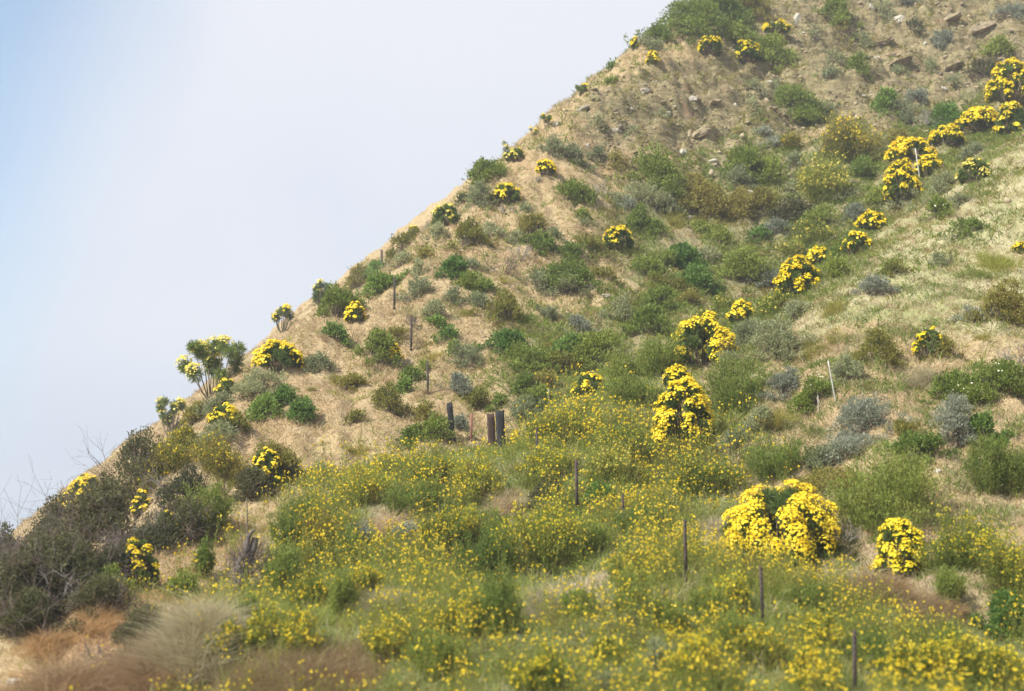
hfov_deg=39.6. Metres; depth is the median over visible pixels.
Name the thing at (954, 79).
sagebrush
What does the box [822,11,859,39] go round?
green shrub
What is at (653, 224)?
green shrub
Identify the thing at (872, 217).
coreopsis bush
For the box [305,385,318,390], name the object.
yellow green grass clump
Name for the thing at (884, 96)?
bright green bush
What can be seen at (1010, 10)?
blue grey sagebrush
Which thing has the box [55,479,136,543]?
twiggy shrub
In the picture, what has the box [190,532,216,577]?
feathery shrub
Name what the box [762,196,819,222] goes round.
dark shrub
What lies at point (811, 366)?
slope weeds
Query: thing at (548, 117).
coreopsis bush
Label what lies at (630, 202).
blue grey sagebrush
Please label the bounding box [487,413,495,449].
wooden post
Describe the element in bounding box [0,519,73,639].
twiggy shrub
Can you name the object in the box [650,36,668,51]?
sagebrush
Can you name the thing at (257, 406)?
bright green bush
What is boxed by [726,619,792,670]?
mustard bush
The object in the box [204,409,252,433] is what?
olive shrub
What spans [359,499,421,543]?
dry grass clump
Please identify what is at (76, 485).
coreopsis bush
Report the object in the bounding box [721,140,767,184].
green shrub
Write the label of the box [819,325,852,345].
yellow green grass clump
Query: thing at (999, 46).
green shrub
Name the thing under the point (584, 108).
rock
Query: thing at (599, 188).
dead shrub
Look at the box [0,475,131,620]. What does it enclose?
twiggy shrub
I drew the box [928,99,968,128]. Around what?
bright green bush
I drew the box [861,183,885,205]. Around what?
green shrub
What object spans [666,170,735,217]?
olive shrub
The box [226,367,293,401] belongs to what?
sagebrush
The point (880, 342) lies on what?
olive shrub
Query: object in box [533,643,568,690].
feathery shrub
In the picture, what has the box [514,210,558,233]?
olive shrub
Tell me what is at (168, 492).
twiggy shrub
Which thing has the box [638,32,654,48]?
sagebrush
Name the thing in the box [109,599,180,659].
dark shrub
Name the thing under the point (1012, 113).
coreopsis bush
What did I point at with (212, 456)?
mustard bush
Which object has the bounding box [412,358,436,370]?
green shrub
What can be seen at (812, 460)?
sagebrush
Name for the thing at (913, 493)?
feathery shrub
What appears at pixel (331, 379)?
yellow green grass clump
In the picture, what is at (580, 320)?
blue grey sagebrush
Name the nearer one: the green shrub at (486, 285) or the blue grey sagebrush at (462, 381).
the blue grey sagebrush at (462, 381)
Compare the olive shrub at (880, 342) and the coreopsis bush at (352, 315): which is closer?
the olive shrub at (880, 342)
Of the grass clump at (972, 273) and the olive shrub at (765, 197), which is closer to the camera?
the grass clump at (972, 273)
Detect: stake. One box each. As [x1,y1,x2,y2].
[827,360,835,400]
[915,149,919,180]
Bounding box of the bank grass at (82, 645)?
[1,503,291,690]
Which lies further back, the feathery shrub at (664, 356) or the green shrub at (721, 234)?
the green shrub at (721, 234)
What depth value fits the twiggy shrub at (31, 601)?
28.31 m
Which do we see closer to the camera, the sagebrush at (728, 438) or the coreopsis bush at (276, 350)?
the sagebrush at (728, 438)
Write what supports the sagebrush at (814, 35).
on the terrain at (676, 136)
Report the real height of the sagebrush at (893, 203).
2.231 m
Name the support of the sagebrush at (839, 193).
on the terrain at (676, 136)
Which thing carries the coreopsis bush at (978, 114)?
on the terrain at (676, 136)
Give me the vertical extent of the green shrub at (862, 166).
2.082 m
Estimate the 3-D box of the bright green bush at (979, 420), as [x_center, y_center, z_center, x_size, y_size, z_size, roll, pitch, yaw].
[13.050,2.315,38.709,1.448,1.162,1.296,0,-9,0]
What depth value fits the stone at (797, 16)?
113.92 m
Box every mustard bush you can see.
[127,428,202,497]
[167,422,197,446]
[187,428,251,486]
[201,609,247,671]
[237,594,276,658]
[270,605,328,654]
[281,568,329,610]
[293,504,348,557]
[326,559,387,600]
[334,461,398,507]
[358,612,413,665]
[396,452,462,483]
[416,496,474,557]
[417,584,491,637]
[447,446,509,506]
[453,500,481,541]
[488,488,599,574]
[503,641,572,690]
[508,442,585,489]
[515,401,592,443]
[579,417,659,461]
[580,436,644,485]
[586,627,637,666]
[603,540,648,579]
[622,536,674,583]
[659,450,743,500]
[665,628,721,687]
[695,291,735,320]
[696,565,753,611]
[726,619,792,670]
[751,287,796,316]
[775,237,805,256]
[780,129,812,150]
[782,642,844,690]
[783,216,836,246]
[783,599,849,658]
[792,150,854,203]
[817,108,885,163]
[875,633,958,687]
[901,502,1009,575]
[938,622,1023,690]
[968,522,1023,598]
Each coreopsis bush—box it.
[57,482,71,504]
[65,472,96,508]
[118,537,160,587]
[130,489,150,520]
[155,396,186,435]
[155,509,181,536]
[174,335,247,398]
[205,402,241,423]
[213,377,235,393]
[249,447,284,485]
[250,339,304,370]
[271,303,294,332]
[311,278,329,305]
[343,301,366,323]
[384,342,404,360]
[430,202,459,225]
[490,182,522,203]
[501,140,510,152]
[503,146,524,160]
[528,126,538,137]
[535,158,556,175]
[539,113,552,128]
[570,371,604,395]
[574,82,587,96]
[602,224,634,250]
[629,36,640,50]
[645,50,660,64]
[649,375,714,447]
[662,363,691,384]
[670,310,740,367]
[697,35,723,54]
[718,478,846,566]
[725,299,754,322]
[734,39,760,62]
[761,18,792,34]
[772,254,821,294]
[805,245,830,265]
[840,230,872,255]
[853,209,886,228]
[871,516,928,577]
[882,157,923,203]
[884,136,937,161]
[911,326,945,358]
[913,153,942,177]
[927,123,966,146]
[952,105,998,131]
[954,157,990,183]
[984,56,1023,104]
[992,100,1023,134]
[1011,241,1023,252]
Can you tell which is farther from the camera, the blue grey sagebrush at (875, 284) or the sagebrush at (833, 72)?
the sagebrush at (833, 72)
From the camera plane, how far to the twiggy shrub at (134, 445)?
48.49 m
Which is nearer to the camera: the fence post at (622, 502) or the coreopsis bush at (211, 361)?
the fence post at (622, 502)
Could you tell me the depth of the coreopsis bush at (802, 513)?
33.59 m
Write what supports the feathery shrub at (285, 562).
on the terrain at (676, 136)
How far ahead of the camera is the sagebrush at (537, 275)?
68.12 m
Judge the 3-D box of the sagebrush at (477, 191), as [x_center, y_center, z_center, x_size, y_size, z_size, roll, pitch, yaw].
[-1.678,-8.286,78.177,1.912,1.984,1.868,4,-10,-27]
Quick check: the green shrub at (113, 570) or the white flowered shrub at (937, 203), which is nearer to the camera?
the green shrub at (113, 570)
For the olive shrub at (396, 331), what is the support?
on the terrain at (676, 136)
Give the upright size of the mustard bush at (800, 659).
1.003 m
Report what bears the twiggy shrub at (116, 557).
on the terrain at (676, 136)
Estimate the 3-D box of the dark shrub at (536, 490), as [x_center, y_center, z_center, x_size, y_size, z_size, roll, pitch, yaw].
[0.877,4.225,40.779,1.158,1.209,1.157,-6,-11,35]
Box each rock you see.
[576,105,589,111]
[612,128,622,132]
[637,88,650,93]
[688,96,697,101]
[692,127,710,138]
[709,98,721,104]
[870,37,894,46]
[887,56,912,66]
[943,11,961,20]
[944,61,963,70]
[969,21,995,33]
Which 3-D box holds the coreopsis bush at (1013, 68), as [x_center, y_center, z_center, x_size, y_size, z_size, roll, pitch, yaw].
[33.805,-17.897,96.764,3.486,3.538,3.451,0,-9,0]
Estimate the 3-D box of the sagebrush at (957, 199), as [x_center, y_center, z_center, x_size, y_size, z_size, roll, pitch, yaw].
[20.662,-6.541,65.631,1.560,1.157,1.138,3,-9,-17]
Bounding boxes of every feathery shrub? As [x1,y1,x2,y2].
[175,475,241,534]
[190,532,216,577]
[256,538,306,591]
[264,483,326,544]
[319,515,365,564]
[326,566,360,618]
[379,471,446,519]
[401,627,468,681]
[443,522,520,582]
[470,559,526,635]
[471,497,517,546]
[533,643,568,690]
[572,512,624,555]
[599,348,643,380]
[602,365,666,408]
[612,561,655,613]
[613,498,674,535]
[630,324,688,379]
[630,581,695,637]
[671,583,737,622]
[694,342,771,415]
[711,601,756,664]
[740,432,815,484]
[783,580,834,613]
[812,440,958,546]
[841,623,894,671]
[906,612,971,663]
[931,563,969,604]
[958,426,1023,498]
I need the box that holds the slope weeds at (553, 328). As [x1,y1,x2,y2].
[5,0,1023,686]
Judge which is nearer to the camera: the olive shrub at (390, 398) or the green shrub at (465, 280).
the olive shrub at (390, 398)
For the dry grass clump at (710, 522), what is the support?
on the terrain at (676, 136)
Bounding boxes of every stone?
[5,678,22,684]
[708,159,717,162]
[793,13,800,21]
[893,15,905,22]
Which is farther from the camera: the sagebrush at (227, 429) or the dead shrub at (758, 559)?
the sagebrush at (227, 429)
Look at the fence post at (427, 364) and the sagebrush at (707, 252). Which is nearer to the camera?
the fence post at (427, 364)
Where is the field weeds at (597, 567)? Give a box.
[43,363,1022,690]
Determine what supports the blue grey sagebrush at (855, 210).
on the terrain at (676, 136)
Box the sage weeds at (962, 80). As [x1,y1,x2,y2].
[489,0,1023,415]
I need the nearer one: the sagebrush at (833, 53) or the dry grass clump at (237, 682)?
the dry grass clump at (237, 682)
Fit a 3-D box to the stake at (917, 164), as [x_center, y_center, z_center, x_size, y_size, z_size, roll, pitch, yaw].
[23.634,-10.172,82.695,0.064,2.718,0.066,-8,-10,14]
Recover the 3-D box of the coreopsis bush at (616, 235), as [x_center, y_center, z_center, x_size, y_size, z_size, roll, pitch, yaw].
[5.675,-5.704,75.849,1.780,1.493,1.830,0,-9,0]
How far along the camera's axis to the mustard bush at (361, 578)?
28.52 m
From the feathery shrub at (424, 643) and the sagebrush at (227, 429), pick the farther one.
the sagebrush at (227, 429)
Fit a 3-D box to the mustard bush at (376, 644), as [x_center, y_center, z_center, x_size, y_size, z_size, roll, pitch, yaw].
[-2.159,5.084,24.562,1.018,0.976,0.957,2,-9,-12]
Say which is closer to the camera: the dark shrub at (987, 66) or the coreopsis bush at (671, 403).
the coreopsis bush at (671, 403)
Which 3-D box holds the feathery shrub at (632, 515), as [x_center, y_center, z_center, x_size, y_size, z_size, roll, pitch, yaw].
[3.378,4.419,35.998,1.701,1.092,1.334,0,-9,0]
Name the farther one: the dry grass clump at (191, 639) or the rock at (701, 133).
the rock at (701, 133)
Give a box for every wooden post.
[447,402,455,443]
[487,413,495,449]
[495,410,505,448]
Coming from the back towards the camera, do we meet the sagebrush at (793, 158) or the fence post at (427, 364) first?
the sagebrush at (793, 158)
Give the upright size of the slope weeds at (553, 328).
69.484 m
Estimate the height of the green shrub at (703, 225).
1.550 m
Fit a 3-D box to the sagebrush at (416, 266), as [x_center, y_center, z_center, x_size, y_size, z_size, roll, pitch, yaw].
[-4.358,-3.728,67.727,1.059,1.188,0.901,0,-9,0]
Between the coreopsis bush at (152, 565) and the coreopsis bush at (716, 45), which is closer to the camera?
the coreopsis bush at (152, 565)
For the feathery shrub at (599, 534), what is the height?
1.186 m
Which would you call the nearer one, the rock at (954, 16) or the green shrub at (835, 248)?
the green shrub at (835, 248)
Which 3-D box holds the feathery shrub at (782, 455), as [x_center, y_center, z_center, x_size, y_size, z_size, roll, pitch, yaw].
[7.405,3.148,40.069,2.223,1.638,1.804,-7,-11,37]
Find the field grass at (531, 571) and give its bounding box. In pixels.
[111,361,1023,690]
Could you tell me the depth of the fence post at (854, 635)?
22.39 m
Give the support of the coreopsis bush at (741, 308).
on the terrain at (676, 136)
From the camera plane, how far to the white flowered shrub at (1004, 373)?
43.21 m
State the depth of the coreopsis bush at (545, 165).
81.28 m
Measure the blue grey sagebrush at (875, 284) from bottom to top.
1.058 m
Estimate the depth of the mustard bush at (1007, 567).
30.08 m
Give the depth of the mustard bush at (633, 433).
43.09 m
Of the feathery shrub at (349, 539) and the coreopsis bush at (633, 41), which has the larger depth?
the coreopsis bush at (633, 41)
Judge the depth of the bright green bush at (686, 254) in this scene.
75.32 m
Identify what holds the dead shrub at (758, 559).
on the terrain at (676, 136)
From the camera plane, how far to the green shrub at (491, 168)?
81.69 m
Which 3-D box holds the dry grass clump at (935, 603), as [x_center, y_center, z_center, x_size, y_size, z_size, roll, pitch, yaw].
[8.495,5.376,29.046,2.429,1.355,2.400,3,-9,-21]
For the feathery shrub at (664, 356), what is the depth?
51.81 m
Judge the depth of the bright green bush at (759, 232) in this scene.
81.19 m
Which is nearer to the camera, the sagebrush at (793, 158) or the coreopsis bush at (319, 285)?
the sagebrush at (793, 158)
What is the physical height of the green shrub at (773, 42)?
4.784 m
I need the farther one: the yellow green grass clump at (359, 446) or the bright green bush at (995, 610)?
the yellow green grass clump at (359, 446)
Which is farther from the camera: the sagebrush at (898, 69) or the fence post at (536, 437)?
the sagebrush at (898, 69)
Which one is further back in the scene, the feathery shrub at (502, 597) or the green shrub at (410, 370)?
the green shrub at (410, 370)
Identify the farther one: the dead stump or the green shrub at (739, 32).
the green shrub at (739, 32)
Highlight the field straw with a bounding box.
[52,372,1023,690]
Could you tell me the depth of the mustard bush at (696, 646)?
21.90 m
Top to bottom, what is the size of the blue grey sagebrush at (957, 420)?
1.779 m
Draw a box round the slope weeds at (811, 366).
[720,206,1023,690]
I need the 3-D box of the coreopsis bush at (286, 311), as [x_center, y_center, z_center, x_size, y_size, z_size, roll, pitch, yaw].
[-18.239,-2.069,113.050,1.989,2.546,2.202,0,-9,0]
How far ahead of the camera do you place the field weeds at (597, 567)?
28.62 m
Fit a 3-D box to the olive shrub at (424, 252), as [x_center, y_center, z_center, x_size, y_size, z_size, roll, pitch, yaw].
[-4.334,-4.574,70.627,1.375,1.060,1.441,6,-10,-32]
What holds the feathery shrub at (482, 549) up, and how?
on the terrain at (676, 136)
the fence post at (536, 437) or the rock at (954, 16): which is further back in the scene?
the rock at (954, 16)
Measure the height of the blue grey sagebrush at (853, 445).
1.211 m
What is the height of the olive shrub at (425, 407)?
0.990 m
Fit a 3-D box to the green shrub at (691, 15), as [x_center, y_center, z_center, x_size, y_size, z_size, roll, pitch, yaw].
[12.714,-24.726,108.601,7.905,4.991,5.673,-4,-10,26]
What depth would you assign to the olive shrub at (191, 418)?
53.91 m
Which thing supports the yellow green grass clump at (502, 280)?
on the terrain at (676, 136)
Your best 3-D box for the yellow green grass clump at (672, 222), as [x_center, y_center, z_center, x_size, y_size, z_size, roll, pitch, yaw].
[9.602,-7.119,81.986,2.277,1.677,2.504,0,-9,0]
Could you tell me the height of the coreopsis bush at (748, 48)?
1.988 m
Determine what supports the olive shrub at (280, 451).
on the terrain at (676, 136)
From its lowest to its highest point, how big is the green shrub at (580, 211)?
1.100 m
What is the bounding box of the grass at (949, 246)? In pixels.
[733,134,1023,421]
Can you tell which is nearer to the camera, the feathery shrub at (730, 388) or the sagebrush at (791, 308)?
the feathery shrub at (730, 388)
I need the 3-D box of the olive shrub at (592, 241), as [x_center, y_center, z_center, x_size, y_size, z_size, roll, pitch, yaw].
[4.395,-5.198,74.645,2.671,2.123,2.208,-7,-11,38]
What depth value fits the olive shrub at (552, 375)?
55.40 m
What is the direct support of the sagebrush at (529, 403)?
on the terrain at (676, 136)
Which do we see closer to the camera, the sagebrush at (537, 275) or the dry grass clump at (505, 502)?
the dry grass clump at (505, 502)
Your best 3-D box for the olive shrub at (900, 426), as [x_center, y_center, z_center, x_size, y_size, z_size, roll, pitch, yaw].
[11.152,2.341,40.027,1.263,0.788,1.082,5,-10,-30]
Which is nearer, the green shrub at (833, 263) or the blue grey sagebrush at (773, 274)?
the green shrub at (833, 263)
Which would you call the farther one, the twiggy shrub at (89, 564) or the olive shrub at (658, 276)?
the olive shrub at (658, 276)
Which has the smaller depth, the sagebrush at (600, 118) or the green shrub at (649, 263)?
the green shrub at (649, 263)
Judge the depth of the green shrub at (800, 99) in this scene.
99.84 m
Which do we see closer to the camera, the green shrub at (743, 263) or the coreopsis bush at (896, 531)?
the coreopsis bush at (896, 531)
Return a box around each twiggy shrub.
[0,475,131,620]
[0,483,81,554]
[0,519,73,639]
[0,521,38,565]
[0,583,90,653]
[10,452,172,561]
[18,519,146,614]
[51,548,149,631]
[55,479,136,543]
[70,423,166,517]
[91,523,160,590]
[93,513,198,559]
[134,461,216,521]
[144,493,222,543]
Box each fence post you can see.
[393,276,395,309]
[410,316,412,350]
[426,361,428,394]
[470,414,472,439]
[536,427,537,453]
[575,460,578,509]
[622,494,623,515]
[683,520,687,582]
[759,567,763,623]
[852,630,856,690]
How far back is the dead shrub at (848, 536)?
34.08 m
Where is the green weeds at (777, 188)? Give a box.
[337,0,1023,481]
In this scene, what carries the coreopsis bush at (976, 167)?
on the terrain at (676, 136)
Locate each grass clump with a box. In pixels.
[0,619,155,690]
[4,620,89,664]
[43,597,144,647]
[75,614,208,690]
[97,580,293,690]
[181,633,314,690]
[237,622,424,690]
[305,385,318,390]
[310,331,331,343]
[321,374,340,384]
[344,440,372,458]
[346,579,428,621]
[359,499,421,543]
[410,386,432,400]
[419,332,438,349]
[421,350,444,361]
[454,306,476,316]
[474,483,536,520]
[493,273,515,283]
[507,315,523,333]
[514,571,609,624]
[662,211,693,230]
[688,510,729,533]
[730,126,744,135]
[740,404,801,431]
[771,175,799,192]
[789,336,834,365]
[817,297,853,320]
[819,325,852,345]
[825,566,934,618]
[881,580,989,641]
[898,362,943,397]
[942,263,1017,284]
[959,327,994,346]
[968,248,1023,272]
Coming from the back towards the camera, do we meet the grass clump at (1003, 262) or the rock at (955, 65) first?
the rock at (955, 65)
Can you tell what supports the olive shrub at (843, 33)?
on the terrain at (676, 136)
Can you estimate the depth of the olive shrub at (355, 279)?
113.75 m
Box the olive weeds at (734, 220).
[338,0,1023,451]
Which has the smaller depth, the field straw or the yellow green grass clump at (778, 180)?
the field straw
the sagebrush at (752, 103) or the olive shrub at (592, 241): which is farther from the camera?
the sagebrush at (752, 103)
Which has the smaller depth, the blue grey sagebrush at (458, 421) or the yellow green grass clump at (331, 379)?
the blue grey sagebrush at (458, 421)
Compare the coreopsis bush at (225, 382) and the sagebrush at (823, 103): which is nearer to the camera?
the coreopsis bush at (225, 382)
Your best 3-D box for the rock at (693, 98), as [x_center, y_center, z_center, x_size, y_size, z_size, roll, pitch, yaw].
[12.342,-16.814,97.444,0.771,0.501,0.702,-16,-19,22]
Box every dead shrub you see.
[33,552,103,616]
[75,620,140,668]
[98,504,175,543]
[141,457,203,501]
[406,315,418,325]
[480,256,529,274]
[498,203,519,212]
[507,245,532,260]
[586,180,609,198]
[712,339,741,356]
[742,551,783,565]
[780,14,798,27]
[807,520,866,544]
[915,106,937,125]
[996,343,1023,366]
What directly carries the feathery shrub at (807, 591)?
on the terrain at (676, 136)
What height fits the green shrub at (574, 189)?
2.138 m
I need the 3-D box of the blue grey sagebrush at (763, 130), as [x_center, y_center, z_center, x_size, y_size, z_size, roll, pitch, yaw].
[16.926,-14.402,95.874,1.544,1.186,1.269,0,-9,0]
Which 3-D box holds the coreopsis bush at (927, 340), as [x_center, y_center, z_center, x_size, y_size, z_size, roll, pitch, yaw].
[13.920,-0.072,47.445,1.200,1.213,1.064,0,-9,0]
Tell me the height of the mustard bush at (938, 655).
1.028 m
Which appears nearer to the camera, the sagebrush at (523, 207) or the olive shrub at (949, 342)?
the olive shrub at (949, 342)
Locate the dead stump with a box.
[207,497,276,591]
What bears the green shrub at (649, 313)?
on the terrain at (676, 136)
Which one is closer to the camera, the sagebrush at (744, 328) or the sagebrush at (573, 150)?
the sagebrush at (744, 328)
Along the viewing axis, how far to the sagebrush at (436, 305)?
62.28 m
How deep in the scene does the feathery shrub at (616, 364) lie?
52.32 m
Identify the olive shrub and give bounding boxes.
[169,400,205,437]
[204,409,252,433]
[229,437,315,486]
[329,371,369,392]
[341,262,370,289]
[342,407,371,424]
[365,220,427,280]
[368,379,416,418]
[369,324,409,344]
[408,244,440,263]
[412,399,444,421]
[442,215,500,254]
[455,385,494,410]
[466,287,534,331]
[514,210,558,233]
[527,348,588,377]
[527,366,559,387]
[572,229,626,265]
[590,265,623,284]
[593,151,629,170]
[637,435,702,461]
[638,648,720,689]
[642,269,670,284]
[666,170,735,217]
[667,276,699,293]
[674,287,708,305]
[715,185,772,220]
[738,0,776,22]
[744,182,781,218]
[787,465,869,493]
[832,18,854,50]
[848,325,908,368]
[876,259,920,277]
[877,128,919,142]
[883,417,936,438]
[926,334,966,360]
[963,276,1023,324]
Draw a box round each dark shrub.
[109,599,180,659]
[217,462,282,503]
[278,454,307,485]
[453,192,468,206]
[522,473,563,511]
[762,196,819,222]
[905,12,924,34]
[956,54,1002,78]
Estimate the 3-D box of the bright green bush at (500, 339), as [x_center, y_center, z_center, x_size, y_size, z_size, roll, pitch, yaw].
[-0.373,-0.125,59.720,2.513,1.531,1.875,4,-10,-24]
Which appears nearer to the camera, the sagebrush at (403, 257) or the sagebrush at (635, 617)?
the sagebrush at (635, 617)
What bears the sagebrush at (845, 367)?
on the terrain at (676, 136)
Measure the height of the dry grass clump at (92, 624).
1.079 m
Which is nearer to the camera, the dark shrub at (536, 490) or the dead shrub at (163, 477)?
the dark shrub at (536, 490)
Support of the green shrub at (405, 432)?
on the terrain at (676, 136)
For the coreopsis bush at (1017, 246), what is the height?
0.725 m
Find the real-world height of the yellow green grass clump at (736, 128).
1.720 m
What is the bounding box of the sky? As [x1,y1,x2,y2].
[0,0,688,533]
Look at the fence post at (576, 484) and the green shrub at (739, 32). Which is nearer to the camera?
the fence post at (576, 484)
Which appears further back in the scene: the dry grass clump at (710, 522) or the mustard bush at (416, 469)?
the mustard bush at (416, 469)
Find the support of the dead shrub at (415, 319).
on the terrain at (676, 136)
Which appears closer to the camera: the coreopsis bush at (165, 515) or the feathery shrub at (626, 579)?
the feathery shrub at (626, 579)
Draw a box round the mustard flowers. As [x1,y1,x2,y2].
[69,348,1023,690]
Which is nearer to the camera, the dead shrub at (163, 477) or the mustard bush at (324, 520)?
the mustard bush at (324, 520)
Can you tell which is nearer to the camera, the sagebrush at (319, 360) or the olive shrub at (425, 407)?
the olive shrub at (425, 407)
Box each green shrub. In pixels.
[83,562,138,593]
[155,567,207,602]
[227,591,280,621]
[313,280,369,318]
[347,326,402,367]
[394,423,426,450]
[396,363,426,381]
[398,411,455,446]
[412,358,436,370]
[441,338,463,356]
[450,270,480,289]
[461,156,512,186]
[471,276,503,294]
[483,390,508,412]
[489,339,559,371]
[505,369,539,396]
[517,384,554,410]
[519,227,559,256]
[528,254,613,295]
[550,239,591,261]
[553,177,599,208]
[559,326,631,369]
[570,206,598,221]
[595,73,617,85]
[601,57,618,74]
[604,137,694,206]
[619,200,663,230]
[620,302,676,335]
[623,0,729,43]
[624,252,674,277]
[628,214,674,238]
[634,283,688,309]
[637,18,698,43]
[654,247,685,269]
[686,218,713,234]
[694,0,758,34]
[700,224,740,245]
[710,19,774,60]
[712,244,779,283]
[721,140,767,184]
[742,29,800,73]
[752,151,803,182]
[772,78,839,126]
[788,202,851,234]
[808,254,858,288]
[811,0,863,29]
[816,239,855,267]
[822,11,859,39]
[831,153,879,177]
[842,50,872,82]
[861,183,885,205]
[879,425,961,467]
[914,367,977,405]
[931,211,989,242]
[977,34,1016,58]
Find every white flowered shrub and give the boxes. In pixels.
[782,373,841,416]
[915,193,958,224]
[936,377,1004,410]
[961,354,1023,403]
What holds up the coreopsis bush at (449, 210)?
on the terrain at (676, 136)
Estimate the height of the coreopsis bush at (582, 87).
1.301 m
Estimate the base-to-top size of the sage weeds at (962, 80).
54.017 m
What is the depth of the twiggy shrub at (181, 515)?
36.64 m
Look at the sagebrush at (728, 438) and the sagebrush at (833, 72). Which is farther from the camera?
the sagebrush at (833, 72)
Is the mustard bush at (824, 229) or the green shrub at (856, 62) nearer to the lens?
the mustard bush at (824, 229)
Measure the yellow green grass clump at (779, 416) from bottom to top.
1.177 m
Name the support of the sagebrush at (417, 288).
on the terrain at (676, 136)
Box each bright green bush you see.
[241,392,282,422]
[261,382,312,406]
[283,395,320,424]
[317,318,354,347]
[357,258,389,279]
[361,268,410,296]
[392,373,417,393]
[419,312,449,329]
[430,252,482,280]
[430,323,461,343]
[473,326,529,355]
[551,331,603,354]
[556,586,599,617]
[571,480,620,517]
[665,261,729,296]
[667,239,709,269]
[744,223,773,243]
[794,547,832,565]
[868,86,901,116]
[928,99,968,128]
[963,587,1023,639]
[968,410,1017,447]
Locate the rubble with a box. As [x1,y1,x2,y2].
[358,0,1023,384]
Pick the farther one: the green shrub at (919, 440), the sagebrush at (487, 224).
the sagebrush at (487, 224)
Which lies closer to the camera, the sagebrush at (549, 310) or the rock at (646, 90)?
the sagebrush at (549, 310)
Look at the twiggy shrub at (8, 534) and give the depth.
64.76 m
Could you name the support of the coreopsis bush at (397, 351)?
on the terrain at (676, 136)
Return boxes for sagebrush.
[189,417,240,444]
[192,390,239,418]
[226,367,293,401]
[302,349,342,373]
[309,458,339,475]
[341,519,384,544]
[382,250,413,273]
[387,273,437,302]
[387,519,416,558]
[409,255,430,275]
[412,298,460,318]
[420,218,450,243]
[431,371,472,395]
[435,284,471,304]
[442,340,486,371]
[454,412,469,431]
[461,178,498,207]
[464,255,490,272]
[464,289,494,308]
[480,217,502,232]
[480,224,512,240]
[495,393,546,433]
[503,227,528,245]
[512,268,555,295]
[518,200,538,212]
[528,302,574,320]
[537,133,568,160]
[540,272,590,298]
[548,226,567,239]
[559,312,602,333]
[560,139,598,172]
[564,666,637,690]
[575,211,598,229]
[585,142,608,165]
[589,113,607,132]
[597,288,635,322]
[605,190,625,205]
[614,601,659,623]
[616,194,636,212]
[619,177,687,213]
[622,124,641,138]
[633,634,676,679]
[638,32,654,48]
[644,188,680,209]
[647,104,669,121]
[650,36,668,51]
[697,243,721,261]
[711,426,751,456]
[714,161,762,189]
[715,312,818,365]
[732,316,761,347]
[737,402,791,437]
[742,76,769,98]
[742,261,793,290]
[746,93,764,117]
[750,215,795,237]
[752,123,773,138]
[753,364,801,401]
[757,131,782,149]
[766,77,786,97]
[775,175,803,195]
[780,147,803,170]
[781,298,813,327]
[801,440,873,475]
[803,21,827,46]
[810,100,844,118]
[812,391,914,454]
[812,432,887,469]
[819,187,859,200]
[820,61,844,82]
[823,350,866,383]
[824,46,847,67]
[838,200,881,221]
[849,272,901,295]
[855,30,876,49]
[868,0,897,23]
[880,179,929,211]
[887,63,911,76]
[888,96,928,127]
[891,0,920,8]
[901,85,935,105]
[906,168,958,211]
[915,28,957,49]
[917,56,939,74]
[924,250,954,267]
[928,390,979,450]
[942,72,962,89]
[948,192,975,209]
[949,301,985,321]
[955,139,991,159]
[987,0,1023,20]
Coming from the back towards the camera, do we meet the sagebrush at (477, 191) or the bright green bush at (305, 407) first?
the sagebrush at (477, 191)
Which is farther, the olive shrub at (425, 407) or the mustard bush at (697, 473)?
the olive shrub at (425, 407)
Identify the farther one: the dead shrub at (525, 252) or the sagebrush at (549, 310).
the dead shrub at (525, 252)
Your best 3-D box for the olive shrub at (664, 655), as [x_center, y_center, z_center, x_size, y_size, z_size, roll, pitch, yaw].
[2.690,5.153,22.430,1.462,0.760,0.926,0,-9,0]
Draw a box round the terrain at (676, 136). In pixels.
[0,0,1023,690]
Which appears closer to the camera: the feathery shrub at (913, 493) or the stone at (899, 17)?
the feathery shrub at (913, 493)
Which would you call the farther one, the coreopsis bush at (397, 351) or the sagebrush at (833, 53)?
the sagebrush at (833, 53)
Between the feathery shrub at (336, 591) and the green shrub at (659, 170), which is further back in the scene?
the green shrub at (659, 170)
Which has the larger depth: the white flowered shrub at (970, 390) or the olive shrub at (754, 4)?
the olive shrub at (754, 4)
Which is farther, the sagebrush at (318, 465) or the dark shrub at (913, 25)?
the dark shrub at (913, 25)
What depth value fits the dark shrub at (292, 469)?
46.55 m
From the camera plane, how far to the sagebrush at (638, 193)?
82.64 m
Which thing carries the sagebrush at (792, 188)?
on the terrain at (676, 136)
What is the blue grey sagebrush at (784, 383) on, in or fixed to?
on the terrain at (676, 136)
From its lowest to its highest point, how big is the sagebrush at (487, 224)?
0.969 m
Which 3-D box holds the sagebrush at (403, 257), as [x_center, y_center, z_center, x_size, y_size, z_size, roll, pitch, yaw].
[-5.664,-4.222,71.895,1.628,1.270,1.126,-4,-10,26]
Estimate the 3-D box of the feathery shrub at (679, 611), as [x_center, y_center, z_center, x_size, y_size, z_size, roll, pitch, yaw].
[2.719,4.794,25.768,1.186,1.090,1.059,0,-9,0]
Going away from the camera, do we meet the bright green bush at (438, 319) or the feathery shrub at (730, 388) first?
the feathery shrub at (730, 388)
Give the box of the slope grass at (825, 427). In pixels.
[744,246,1023,673]
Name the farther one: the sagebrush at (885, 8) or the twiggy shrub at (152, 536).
the sagebrush at (885, 8)

